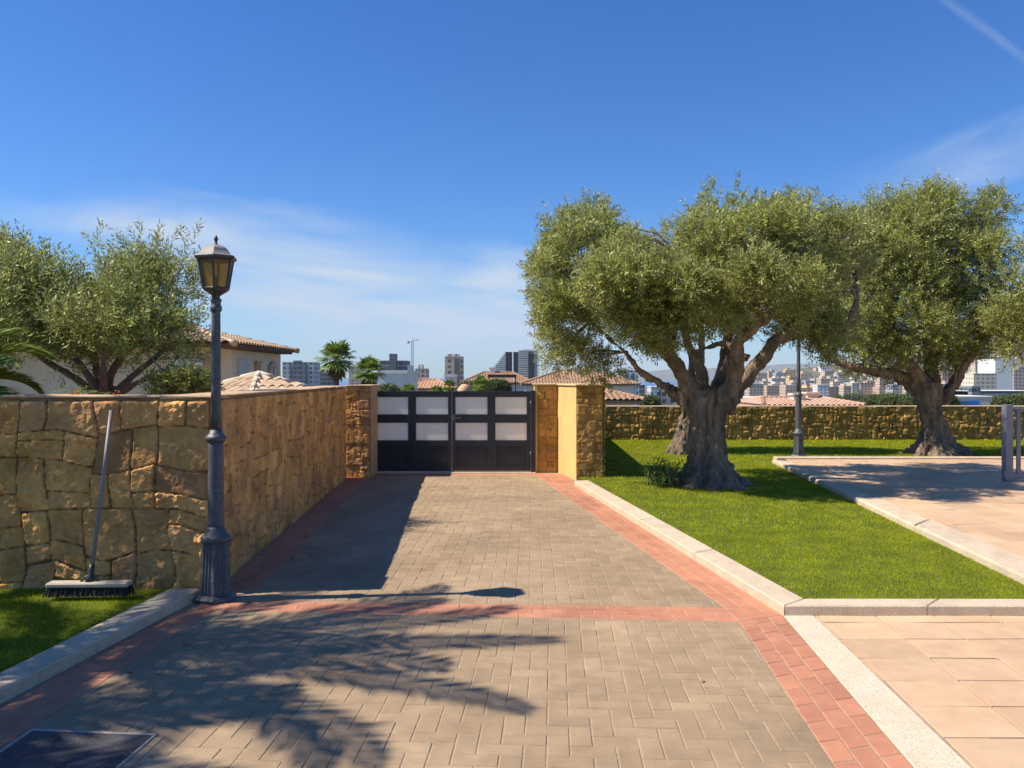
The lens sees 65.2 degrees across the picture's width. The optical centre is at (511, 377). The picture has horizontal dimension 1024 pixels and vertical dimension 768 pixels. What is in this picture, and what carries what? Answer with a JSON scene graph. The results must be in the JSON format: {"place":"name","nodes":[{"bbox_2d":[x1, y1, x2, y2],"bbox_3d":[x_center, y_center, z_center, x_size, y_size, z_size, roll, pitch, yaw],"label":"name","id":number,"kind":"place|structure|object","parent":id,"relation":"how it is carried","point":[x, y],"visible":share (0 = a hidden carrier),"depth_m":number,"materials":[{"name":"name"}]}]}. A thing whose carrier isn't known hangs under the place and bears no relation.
{"place":"outdoors","nodes":[
{"label":"outdoors","id":0,"kind":"place"},
{"bbox_2d":[457,380,477,390],"bbox_3d":[-3.142,4.080,59.986,1.967,7.894,1.858,0,0,-37],"label":"bush","id":1,"kind":"object","parent":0,"point":[469,382],"visible":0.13,"depth_m":59.68,"materials":[{"name":"green plant"}]},
{"bbox_2d":[0,473,973,767],"bbox_3d":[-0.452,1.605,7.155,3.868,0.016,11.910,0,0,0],"label":"driveway","id":2,"kind":"structure","parent":0,"point":[292,651],"depth_m":4.43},
{"bbox_2d":[0,728,157,767],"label":"manhole cover","id":3,"kind":"object","parent":2,"relation":"on","point":[37,748],"visible":1,"depth_m":3.44,"materials":[{"name":"metal"}]},
{"bbox_2d":[194,235,236,604],"bbox_3d":[-2.135,0.285,5.770,0.270,2.630,0.312,0,0,-12],"label":"street lamp","id":4,"kind":"object","parent":2,"relation":"on","point":[215,260],"visible":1,"depth_m":5.72,"materials":[{"name":"grey metal"}]},
{"bbox_2d":[345,384,380,476],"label":"gate pier","id":5,"kind":"structure","parent":2,"relation":"on","point":[362,435],"depth_m":12.85,"materials":[{"name":"stone"}]},
{"bbox_2d":[0,473,912,767],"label":"driveway edging","id":6,"kind":"object","parent":2,"relation":"on","point":[298,533],"visible":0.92,"depth_m":5.29,"materials":[{"name":"red brick"}]},
{"bbox_2d":[377,471,535,473],"bbox_3d":[-1.012,1.619,13.460,2.815,0.062,0.200,0,0,0],"label":"gate threshold","id":7,"kind":"object","parent":2,"relation":"on","point":[456,472],"visible":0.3,"depth_m":13.39,"materials":[{"name":"stone"}]},
{"bbox_2d":[0,461,1023,748],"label":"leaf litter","id":8,"kind":"object","parent":2,"relation":"on","point":[430,603],"visible":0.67,"depth_m":9.07,"materials":[{"name":"brown plant"}]},
{"bbox_2d":[0,456,1023,703],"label":"kerb","id":9,"kind":"structure","parent":2,"relation":"on","point":[46,664],"depth_m":5.60,"materials":[{"name":"concrete"}]},
{"bbox_2d":[532,383,605,479],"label":"gate pier","id":10,"kind":"structure","parent":2,"relation":"on","point":[570,430],"depth_m":12.80,"materials":[{"name":"stone"}]},
{"bbox_2d":[377,390,535,471],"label":"driveway gate","id":11,"kind":"structure","parent":10,"relation":"attached to","point":[456,430],"depth_m":13.45,"materials":[{"name":"metal"}]},
{"bbox_2d":[784,615,970,767],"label":"granite strip","id":12,"kind":"object","parent":2,"relation":"on","point":[915,739],"visible":0.91,"depth_m":3.92,"materials":[{"name":"beige stone"}]},
{"bbox_2d":[339,378,677,387],"bbox_3d":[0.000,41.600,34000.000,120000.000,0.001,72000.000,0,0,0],"label":"sea","id":13,"kind":"structure","parent":0,"point":[345,381],"depth_m":6792.61,"materials":[{"name":"blue liquid"}]},
{"bbox_2d":[0,439,1023,672],"bbox_3d":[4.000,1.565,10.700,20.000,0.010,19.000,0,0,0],"label":"lawn","id":14,"kind":"structure","parent":0,"point":[3,661],"depth_m":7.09,"materials":[{"name":"plant"}]},
{"bbox_2d":[42,410,134,597],"bbox_3d":[-2.991,0.889,5.739,0.610,1.302,0.280,0,0,-2],"label":"broom","id":15,"kind":"object","parent":14,"relation":"on","point":[92,585],"visible":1,"depth_m":5.64,"materials":[{"name":"grey metal"}]},
{"bbox_2d":[0,386,346,589],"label":"stone wall","id":16,"kind":"structure","parent":14,"relation":"on","point":[285,466],"depth_m":5.94,"materials":[{"name":"beige stone"}]},
{"bbox_2d":[49,385,119,394],"bbox_3d":[-3.333,0.106,6.202,0.652,0.096,0.251,0,0,0],"label":"flowering plant","id":17,"kind":"object","parent":16,"relation":"on","point":[76,392],"visible":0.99,"depth_m":6.15,"materials":[{"name":"green plant"}]},
{"bbox_2d":[639,457,692,486],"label":"root suckers","id":18,"kind":"object","parent":14,"relation":"on","point":[664,477],"visible":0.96,"depth_m":11.41,"materials":[{"name":"green plant"}]},
{"bbox_2d":[580,212,768,454],"bbox_3d":[3.401,-0.908,16.778,4.107,5.127,2.491,0,0,0],"label":"olive tree","id":19,"kind":"object","parent":14,"relation":"on","point":[679,443],"visible":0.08,"depth_m":16.34,"materials":[{"name":"brown plant"}]},
{"bbox_2d":[516,169,883,490],"bbox_3d":[2.848,-0.724,11.629,5.601,4.760,4.682,0,0,0],"label":"olive tree","id":20,"kind":"object","parent":14,"relation":"on","point":[784,264],"visible":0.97,"depth_m":10.98,"materials":[{"name":"green plant"}]},
{"bbox_2d":[791,337,805,455],"bbox_3d":[5.390,0.175,15.050,0.270,2.630,0.312,0,0,-40],"label":"street lamp","id":21,"kind":"object","parent":14,"relation":"on","point":[798,443],"visible":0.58,"depth_m":15.01,"materials":[{"name":"grey metal"}]},
{"bbox_2d":[604,405,1023,439],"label":"stone wall","id":22,"kind":"structure","parent":14,"relation":"on","point":[855,422],"depth_m":19.98,"materials":[{"name":"beige stone"}]},
{"bbox_2d":[818,167,1023,455],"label":"olive tree","id":23,"kind":"object","parent":14,"relation":"on","point":[917,233],"visible":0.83,"depth_m":15.78,"materials":[{"name":"green plant"}]},
{"bbox_2d":[962,228,1023,375],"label":"olive tree","id":24,"kind":"object","parent":14,"relation":"on","point":[1008,310],"visible":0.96,"depth_m":14.70,"materials":[{"name":"green plant"}]},
{"bbox_2d":[0,0,1023,377],"label":"sky","id":25,"kind":"structure","parent":0,"point":[375,175],"materials":[{"name":"blue"}]},
{"bbox_2d":[616,364,820,380],"bbox_3d":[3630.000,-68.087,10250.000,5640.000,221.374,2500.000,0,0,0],"label":"hill","id":26,"kind":"structure","parent":0,"point":[665,375],"depth_m":9562.22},
{"bbox_2d":[645,358,1023,395],"bbox_3d":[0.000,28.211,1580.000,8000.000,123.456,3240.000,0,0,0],"label":"ground","id":27,"kind":"structure","parent":0,"point":[814,373],"depth_m":1426.40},
{"bbox_2d":[0,315,58,394],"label":"palm tree","id":28,"kind":"object","parent":27,"relation":"on","point":[5,373],"visible":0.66,"depth_m":6.82,"materials":[{"name":"green plant"}]},
{"bbox_2d":[0,216,211,394],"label":"bushy tree","id":29,"kind":"object","parent":27,"relation":"on","point":[111,309],"visible":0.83,"depth_m":7.87,"materials":[{"name":"green plant"}]},
{"bbox_2d":[0,326,299,394],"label":"villa","id":30,"kind":"object","parent":27,"relation":"on","point":[240,355],"visible":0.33,"depth_m":20.00,"materials":[{"name":"beige paint"}]},
{"bbox_2d":[169,359,202,371],"bbox_3d":[-8.135,0.020,19.975,0.830,0.960,0.090,0,0,0],"label":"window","id":31,"kind":"structure","parent":30,"relation":"in","point":[201,363],"depth_m":19.95,"materials":[{"name":"grey glass"}]},
{"bbox_2d":[267,361,278,375],"bbox_3d":[-6.972,0.560,23.350,0.095,2.080,1.000,0,0,0],"label":"window","id":32,"kind":"structure","parent":30,"relation":"in","point":[272,368],"depth_m":23.29,"materials":[{"name":"grey glass"}]},
{"bbox_2d":[133,360,225,394],"bbox_3d":[-3.160,0.783,7.622,0.854,1.923,0.716,0,0,0],"label":"bush","id":33,"kind":"object","parent":27,"relation":"on","point":[172,379],"visible":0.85,"depth_m":7.49,"materials":[{"name":"green plant"}]},
{"bbox_2d":[196,371,311,392],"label":"pavilion","id":34,"kind":"structure","parent":27,"relation":"on","point":[256,380],"depth_m":16.81,"materials":[{"name":"pink paint"}]},
{"bbox_2d":[282,361,319,385],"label":"tower","id":35,"kind":"structure","parent":27,"relation":"on","point":[308,373],"depth_m":520.00,"materials":[{"name":"grey concrete"}]},
{"bbox_2d":[320,369,333,385],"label":"tower","id":36,"kind":"structure","parent":27,"relation":"on","point":[325,382],"depth_m":560.00,"materials":[{"name":"concrete"}]},
{"bbox_2d":[312,339,357,385],"bbox_3d":[-10.132,2.078,46.015,2.785,8.664,2.777,0,0,0],"label":"fan palm","id":37,"kind":"object","parent":27,"relation":"on","point":[337,366],"visible":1,"depth_m":45.66,"materials":[{"name":"green plant"}]},
{"bbox_2d":[349,366,364,384],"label":"apartment block","id":38,"kind":"structure","parent":27,"relation":"on","point":[352,381],"depth_m":600.00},
{"bbox_2d":[351,353,385,384],"bbox_3d":[-7.150,2.300,39.981,2.078,7.159,1.861,0,0,23],"label":"fan palm","id":39,"kind":"object","parent":27,"relation":"on","point":[370,364],"visible":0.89,"depth_m":39.72,"materials":[{"name":"green plant"}]},
{"bbox_2d":[381,383,402,390],"bbox_3d":[-7.730,3.573,50.015,2.218,6.592,1.876,0,0,0],"label":"bush","id":40,"kind":"object","parent":27,"relation":"on","point":[388,387],"visible":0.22,"depth_m":49.62,"materials":[{"name":"green plant"}]},
{"bbox_2d":[379,354,413,370],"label":"tower","id":41,"kind":"structure","parent":27,"relation":"on","point":[392,363],"depth_m":480.00,"materials":[{"name":"concrete"}]},
{"bbox_2d":[378,370,418,390],"bbox_3d":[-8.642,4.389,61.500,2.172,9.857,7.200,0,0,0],"label":"house","id":42,"kind":"structure","parent":27,"relation":"on","point":[400,378],"depth_m":58.00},
{"bbox_2d":[400,383,415,390],"bbox_3d":[-4.638,2.932,35.987,0.972,5.383,0.968,0,0,0],"label":"fan palm","id":43,"kind":"object","parent":27,"relation":"on","point":[409,387],"visible":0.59,"depth_m":35.88,"materials":[{"name":"green plant"}]},
{"bbox_2d":[407,338,418,364],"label":"tower crane","id":44,"kind":"object","parent":27,"relation":"on","point":[408,342],"visible":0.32,"depth_m":560.56,"materials":[{"name":"paint"}]},
{"bbox_2d":[415,365,428,379],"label":"tower","id":45,"kind":"structure","parent":27,"relation":"on","point":[423,371],"depth_m":600.00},
{"bbox_2d":[428,385,443,390],"bbox_3d":[-3.358,2.944,35.985,1.081,5.360,1.008,0,0,0],"label":"bush","id":46,"kind":"object","parent":27,"relation":"on","point":[436,388],"visible":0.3,"depth_m":35.90,"materials":[{"name":"green plant"}]},
{"bbox_2d":[418,378,456,390],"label":"villa","id":47,"kind":"object","parent":27,"relation":"on","point":[425,384],"visible":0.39,"depth_m":74.32,"materials":[{"name":"orange tile"}]},
{"bbox_2d":[442,379,456,390],"bbox_3d":[-3.743,3.329,48.007,1.149,6.577,1.174,0,0,0],"label":"fan palm","id":48,"kind":"object","parent":27,"relation":"on","point":[448,383],"visible":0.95,"depth_m":47.87,"materials":[{"name":"green plant"}]},
{"bbox_2d":[444,374,457,390],"bbox_3d":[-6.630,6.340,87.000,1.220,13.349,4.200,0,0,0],"label":"house","id":49,"kind":"structure","parent":27,"relation":"on","point":[450,376],"depth_m":85.00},
{"bbox_2d":[445,354,463,385],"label":"tower","id":50,"kind":"structure","parent":27,"relation":"on","point":[454,363],"depth_m":430.00,"materials":[{"name":"grey concrete"}]},
{"bbox_2d":[457,384,471,390],"bbox_3d":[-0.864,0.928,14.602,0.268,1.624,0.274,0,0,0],"label":"boulder","id":51,"kind":"object","parent":27,"relation":"on","point":[464,387],"visible":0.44,"depth_m":14.52,"materials":[{"name":"beige stone"}]},
{"bbox_2d":[471,375,491,390],"bbox_3d":[-1.908,3.318,49.969,1.630,7.038,1.748,0,0,0],"label":"fan palm","id":52,"kind":"object","parent":27,"relation":"on","point":[480,381],"visible":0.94,"depth_m":49.74,"materials":[{"name":"green plant"}]},
{"bbox_2d":[460,367,532,390],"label":"villa","id":53,"kind":"object","parent":27,"relation":"on","point":[520,378],"visible":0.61,"depth_m":96.76,"materials":[{"name":"brown tile"}]},
{"bbox_2d":[483,377,511,390],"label":"bush","id":54,"kind":"object","parent":27,"relation":"on","point":[497,384],"visible":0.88,"depth_m":65.37,"materials":[{"name":"green plant"}]},
{"bbox_2d":[488,374,515,390],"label":"pergola","id":55,"kind":"object","parent":27,"relation":"on","point":[502,375],"visible":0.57,"depth_m":90.20,"materials":[{"name":"metal"}]},
{"bbox_2d":[494,349,538,382],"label":"twin tower","id":56,"kind":"structure","parent":27,"relation":"on","point":[525,365],"depth_m":758.00,"materials":[{"name":"glass"}]},
{"bbox_2d":[519,368,640,405],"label":"villa","id":57,"kind":"object","parent":27,"relation":"on","point":[628,387],"visible":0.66,"depth_m":78.83,"materials":[{"name":"brown tile"}]},
{"bbox_2d":[604,388,646,405],"bbox_3d":[4.520,3.746,43.499,4.456,6.519,7.111,0,0,0],"label":"villa","id":58,"kind":"object","parent":27,"relation":"on","point":[618,398],"visible":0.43,"depth_m":40.50,"materials":[{"name":"brown tile"}]},
{"bbox_2d":[618,370,637,405],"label":"tower","id":59,"kind":"structure","parent":27,"relation":"on","point":[633,375],"depth_m":430.00,"materials":[{"name":"grey glass"}]},
{"bbox_2d":[638,384,644,404],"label":"apartment block","id":60,"kind":"structure","parent":27,"relation":"on","point":[641,389],"depth_m":520.00,"materials":[{"name":"stone"}]},
{"bbox_2d":[638,394,662,405],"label":"bush","id":61,"kind":"object","parent":27,"relation":"on","point":[653,400],"visible":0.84,"depth_m":87.28,"materials":[{"name":"green plant"}]},
{"bbox_2d":[647,386,658,396],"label":"apartment block","id":62,"kind":"structure","parent":27,"relation":"on","point":[652,390],"depth_m":330.00,"materials":[{"name":"white concrete"}]},
{"bbox_2d":[659,386,677,405],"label":"apartment block","id":63,"kind":"structure","parent":27,"relation":"on","point":[666,400],"depth_m":332.00,"materials":[{"name":"white concrete"}]},
{"bbox_2d":[745,382,763,395],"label":"apartment block","id":64,"kind":"structure","parent":27,"relation":"on","point":[755,389],"depth_m":834.63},
{"bbox_2d":[757,373,766,378],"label":"apartment block","id":65,"kind":"structure","parent":27,"relation":"on","point":[762,375],"depth_m":1442.14,"materials":[{"name":"concrete"}]},
{"bbox_2d":[764,385,778,395],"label":"apartment block","id":66,"kind":"structure","parent":27,"relation":"on","point":[772,390],"depth_m":867.63,"materials":[{"name":"white concrete"}]},
{"bbox_2d":[766,369,776,378],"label":"apartment block","id":67,"kind":"structure","parent":27,"relation":"on","point":[770,373],"depth_m":1484.73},
{"bbox_2d":[768,377,785,383],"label":"apartment block","id":68,"kind":"structure","parent":27,"relation":"on","point":[778,380],"depth_m":1129.61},
{"bbox_2d":[773,372,785,377],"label":"apartment block","id":69,"kind":"structure","parent":27,"relation":"on","point":[777,374],"depth_m":1442.63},
{"bbox_2d":[779,385,795,395],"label":"apartment block","id":70,"kind":"structure","parent":27,"relation":"on","point":[784,390],"depth_m":827.59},
{"bbox_2d":[783,368,795,375],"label":"apartment block","id":71,"kind":"structure","parent":27,"relation":"on","point":[788,371],"depth_m":1448.69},
{"bbox_2d":[785,376,796,383],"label":"apartment block","id":72,"kind":"structure","parent":27,"relation":"on","point":[788,378],"depth_m":1193.50,"materials":[{"name":"concrete"}]},
{"bbox_2d":[787,380,803,387],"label":"apartment block","id":73,"kind":"structure","parent":27,"relation":"on","point":[792,382],"depth_m":1034.38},
{"bbox_2d":[737,392,866,405],"bbox_3d":[17.411,4.364,50.000,6.074,6.917,8.069,0,0,0],"label":"villa","id":74,"kind":"object","parent":27,"relation":"on","point":[812,399],"visible":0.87,"depth_m":48.28,"materials":[{"name":"pink paint"}]},
{"bbox_2d":[800,378,810,381],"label":"apartment block","id":75,"kind":"structure","parent":27,"relation":"on","point":[804,379],"depth_m":1192.05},
{"bbox_2d":[800,371,811,377],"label":"apartment block","id":76,"kind":"structure","parent":27,"relation":"on","point":[803,374],"depth_m":1310.73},
{"bbox_2d":[801,385,812,391],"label":"apartment block","id":77,"kind":"structure","parent":27,"relation":"on","point":[805,388],"depth_m":893.58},
{"bbox_2d":[802,381,814,384],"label":"apartment block","id":78,"kind":"structure","parent":27,"relation":"on","point":[808,382],"depth_m":1047.38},
{"bbox_2d":[812,384,828,396],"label":"apartment block","id":79,"kind":"structure","parent":27,"relation":"on","point":[823,389],"depth_m":837.53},
{"bbox_2d":[818,367,830,371],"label":"apartment block","id":80,"kind":"structure","parent":27,"relation":"on","point":[826,369],"depth_m":1428.45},
{"bbox_2d":[816,376,833,386],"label":"apartment block","id":81,"kind":"structure","parent":27,"relation":"on","point":[822,380],"depth_m":981.50,"materials":[{"name":"white concrete"}]},
{"bbox_2d":[820,371,833,375],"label":"apartment block","id":82,"kind":"structure","parent":27,"relation":"on","point":[825,373],"depth_m":1303.40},
{"bbox_2d":[829,387,838,396],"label":"apartment block","id":83,"kind":"structure","parent":27,"relation":"on","point":[833,390],"depth_m":879.67,"materials":[{"name":"grey concrete"}]},
{"bbox_2d":[830,379,842,386],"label":"apartment block","id":84,"kind":"structure","parent":27,"relation":"on","point":[835,382],"depth_m":971.95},
{"bbox_2d":[830,394,845,399],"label":"tree","id":85,"kind":"object","parent":27,"relation":"on","point":[837,396],"visible":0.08,"depth_m":617.83,"materials":[{"name":"green plant"}]},
{"bbox_2d":[833,374,848,382],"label":"apartment block","id":86,"kind":"structure","parent":27,"relation":"on","point":[845,380],"depth_m":1144.24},
{"bbox_2d":[839,384,851,395],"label":"apartment block","id":87,"kind":"structure","parent":27,"relation":"on","point":[844,388],"depth_m":858.15,"materials":[{"name":"white concrete"}]},
{"bbox_2d":[843,393,858,400],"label":"tree","id":88,"kind":"object","parent":27,"relation":"on","point":[848,396],"visible":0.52,"depth_m":616.28,"materials":[{"name":"green plant"}]},
{"bbox_2d":[845,383,858,393],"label":"apartment block","id":89,"kind":"structure","parent":27,"relation":"on","point":[855,387],"depth_m":883.53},
{"bbox_2d":[852,392,864,401],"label":"tree","id":90,"kind":"object","parent":27,"relation":"on","point":[857,396],"visible":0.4,"depth_m":616.19,"materials":[{"name":"green plant"}]},
{"bbox_2d":[856,381,874,394],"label":"apartment block","id":91,"kind":"structure","parent":27,"relation":"on","point":[865,388],"depth_m":897.96,"materials":[{"name":"concrete"}]},
{"bbox_2d":[858,392,879,405],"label":"bush","id":92,"kind":"object","parent":27,"relation":"on","point":[871,400],"visible":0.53,"depth_m":109.17,"materials":[{"name":"green plant"}]},
{"bbox_2d":[873,387,884,394],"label":"apartment block","id":93,"kind":"structure","parent":27,"relation":"on","point":[877,390],"depth_m":883.47,"materials":[{"name":"beige concrete"}]},
{"bbox_2d":[874,377,890,386],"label":"apartment block","id":94,"kind":"structure","parent":27,"relation":"on","point":[877,381],"depth_m":977.51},
{"bbox_2d":[877,393,905,405],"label":"bush","id":95,"kind":"object","parent":27,"relation":"on","point":[890,399],"visible":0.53,"depth_m":104.31,"materials":[{"name":"green plant"}]},
{"bbox_2d":[885,382,901,393],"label":"apartment block","id":96,"kind":"structure","parent":27,"relation":"on","point":[897,390],"depth_m":828.24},
{"bbox_2d":[896,394,915,405],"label":"bush","id":97,"kind":"object","parent":27,"relation":"on","point":[907,400],"visible":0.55,"depth_m":97.47,"materials":[{"name":"green plant"}]},
{"bbox_2d":[939,372,951,380],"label":"apartment block","id":98,"kind":"structure","parent":27,"relation":"on","point":[944,377],"depth_m":984.45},
{"bbox_2d":[944,396,960,404],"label":"bush","id":99,"kind":"object","parent":27,"relation":"on","point":[954,400],"visible":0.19,"depth_m":89.21,"materials":[{"name":"green plant"}]},
{"bbox_2d":[969,360,977,371],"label":"apartment block","id":100,"kind":"structure","parent":27,"relation":"on","point":[974,366],"depth_m":1136.77,"materials":[{"name":"concrete"}]},
{"bbox_2d":[955,395,992,404],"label":"warehouse","id":101,"kind":"structure","parent":27,"relation":"on","point":[974,400],"depth_m":210.00,"materials":[{"name":"concrete"}]},
{"bbox_2d":[961,373,996,389],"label":"apartment block","id":102,"kind":"structure","parent":27,"relation":"on","point":[986,381],"depth_m":560.00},
{"bbox_2d":[955,386,1023,395],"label":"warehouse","id":103,"kind":"structure","parent":27,"relation":"on","point":[969,390],"depth_m":360.00,"materials":[{"name":"concrete"}]},
{"bbox_2d":[978,359,1012,389],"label":"apartment block","id":104,"kind":"structure","parent":27,"relation":"on","point":[1005,380],"depth_m":640.00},
{"bbox_2d":[989,394,1016,405],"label":"bush","id":105,"kind":"object","parent":27,"relation":"on","point":[1001,400],"visible":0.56,"depth_m":94.36,"materials":[{"name":"green plant"}]},
{"bbox_2d":[1009,392,1023,405],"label":"bush","id":106,"kind":"object","parent":27,"relation":"on","point":[1019,399],"visible":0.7,"depth_m":94.16,"materials":[{"name":"green plant"}]},
{"bbox_2d":[1013,369,1023,389],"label":"apartment block","id":107,"kind":"structure","parent":27,"relation":"on","point":[1018,379],"depth_m":700.00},
{"bbox_2d":[816,616,1023,767],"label":"terrace","id":108,"kind":"structure","parent":0,"point":[956,683],"depth_m":4.37,"materials":[{"name":"tile"}]},
{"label":"paving bed","id":109,"kind":"structure","parent":0,"visible":0},
{"bbox_2d":[786,459,1023,557],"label":"terrace","id":110,"kind":"structure","parent":109,"relation":"on","point":[992,514],"depth_m":10.68,"materials":[{"name":"tile"}]},
{"bbox_2d":[1001,404,1023,480],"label":"metal fence","id":111,"kind":"object","parent":110,"relation":"on","point":[1007,474],"visible":1,"depth_m":11.53,"materials":[{"name":"metal"}]}
]}

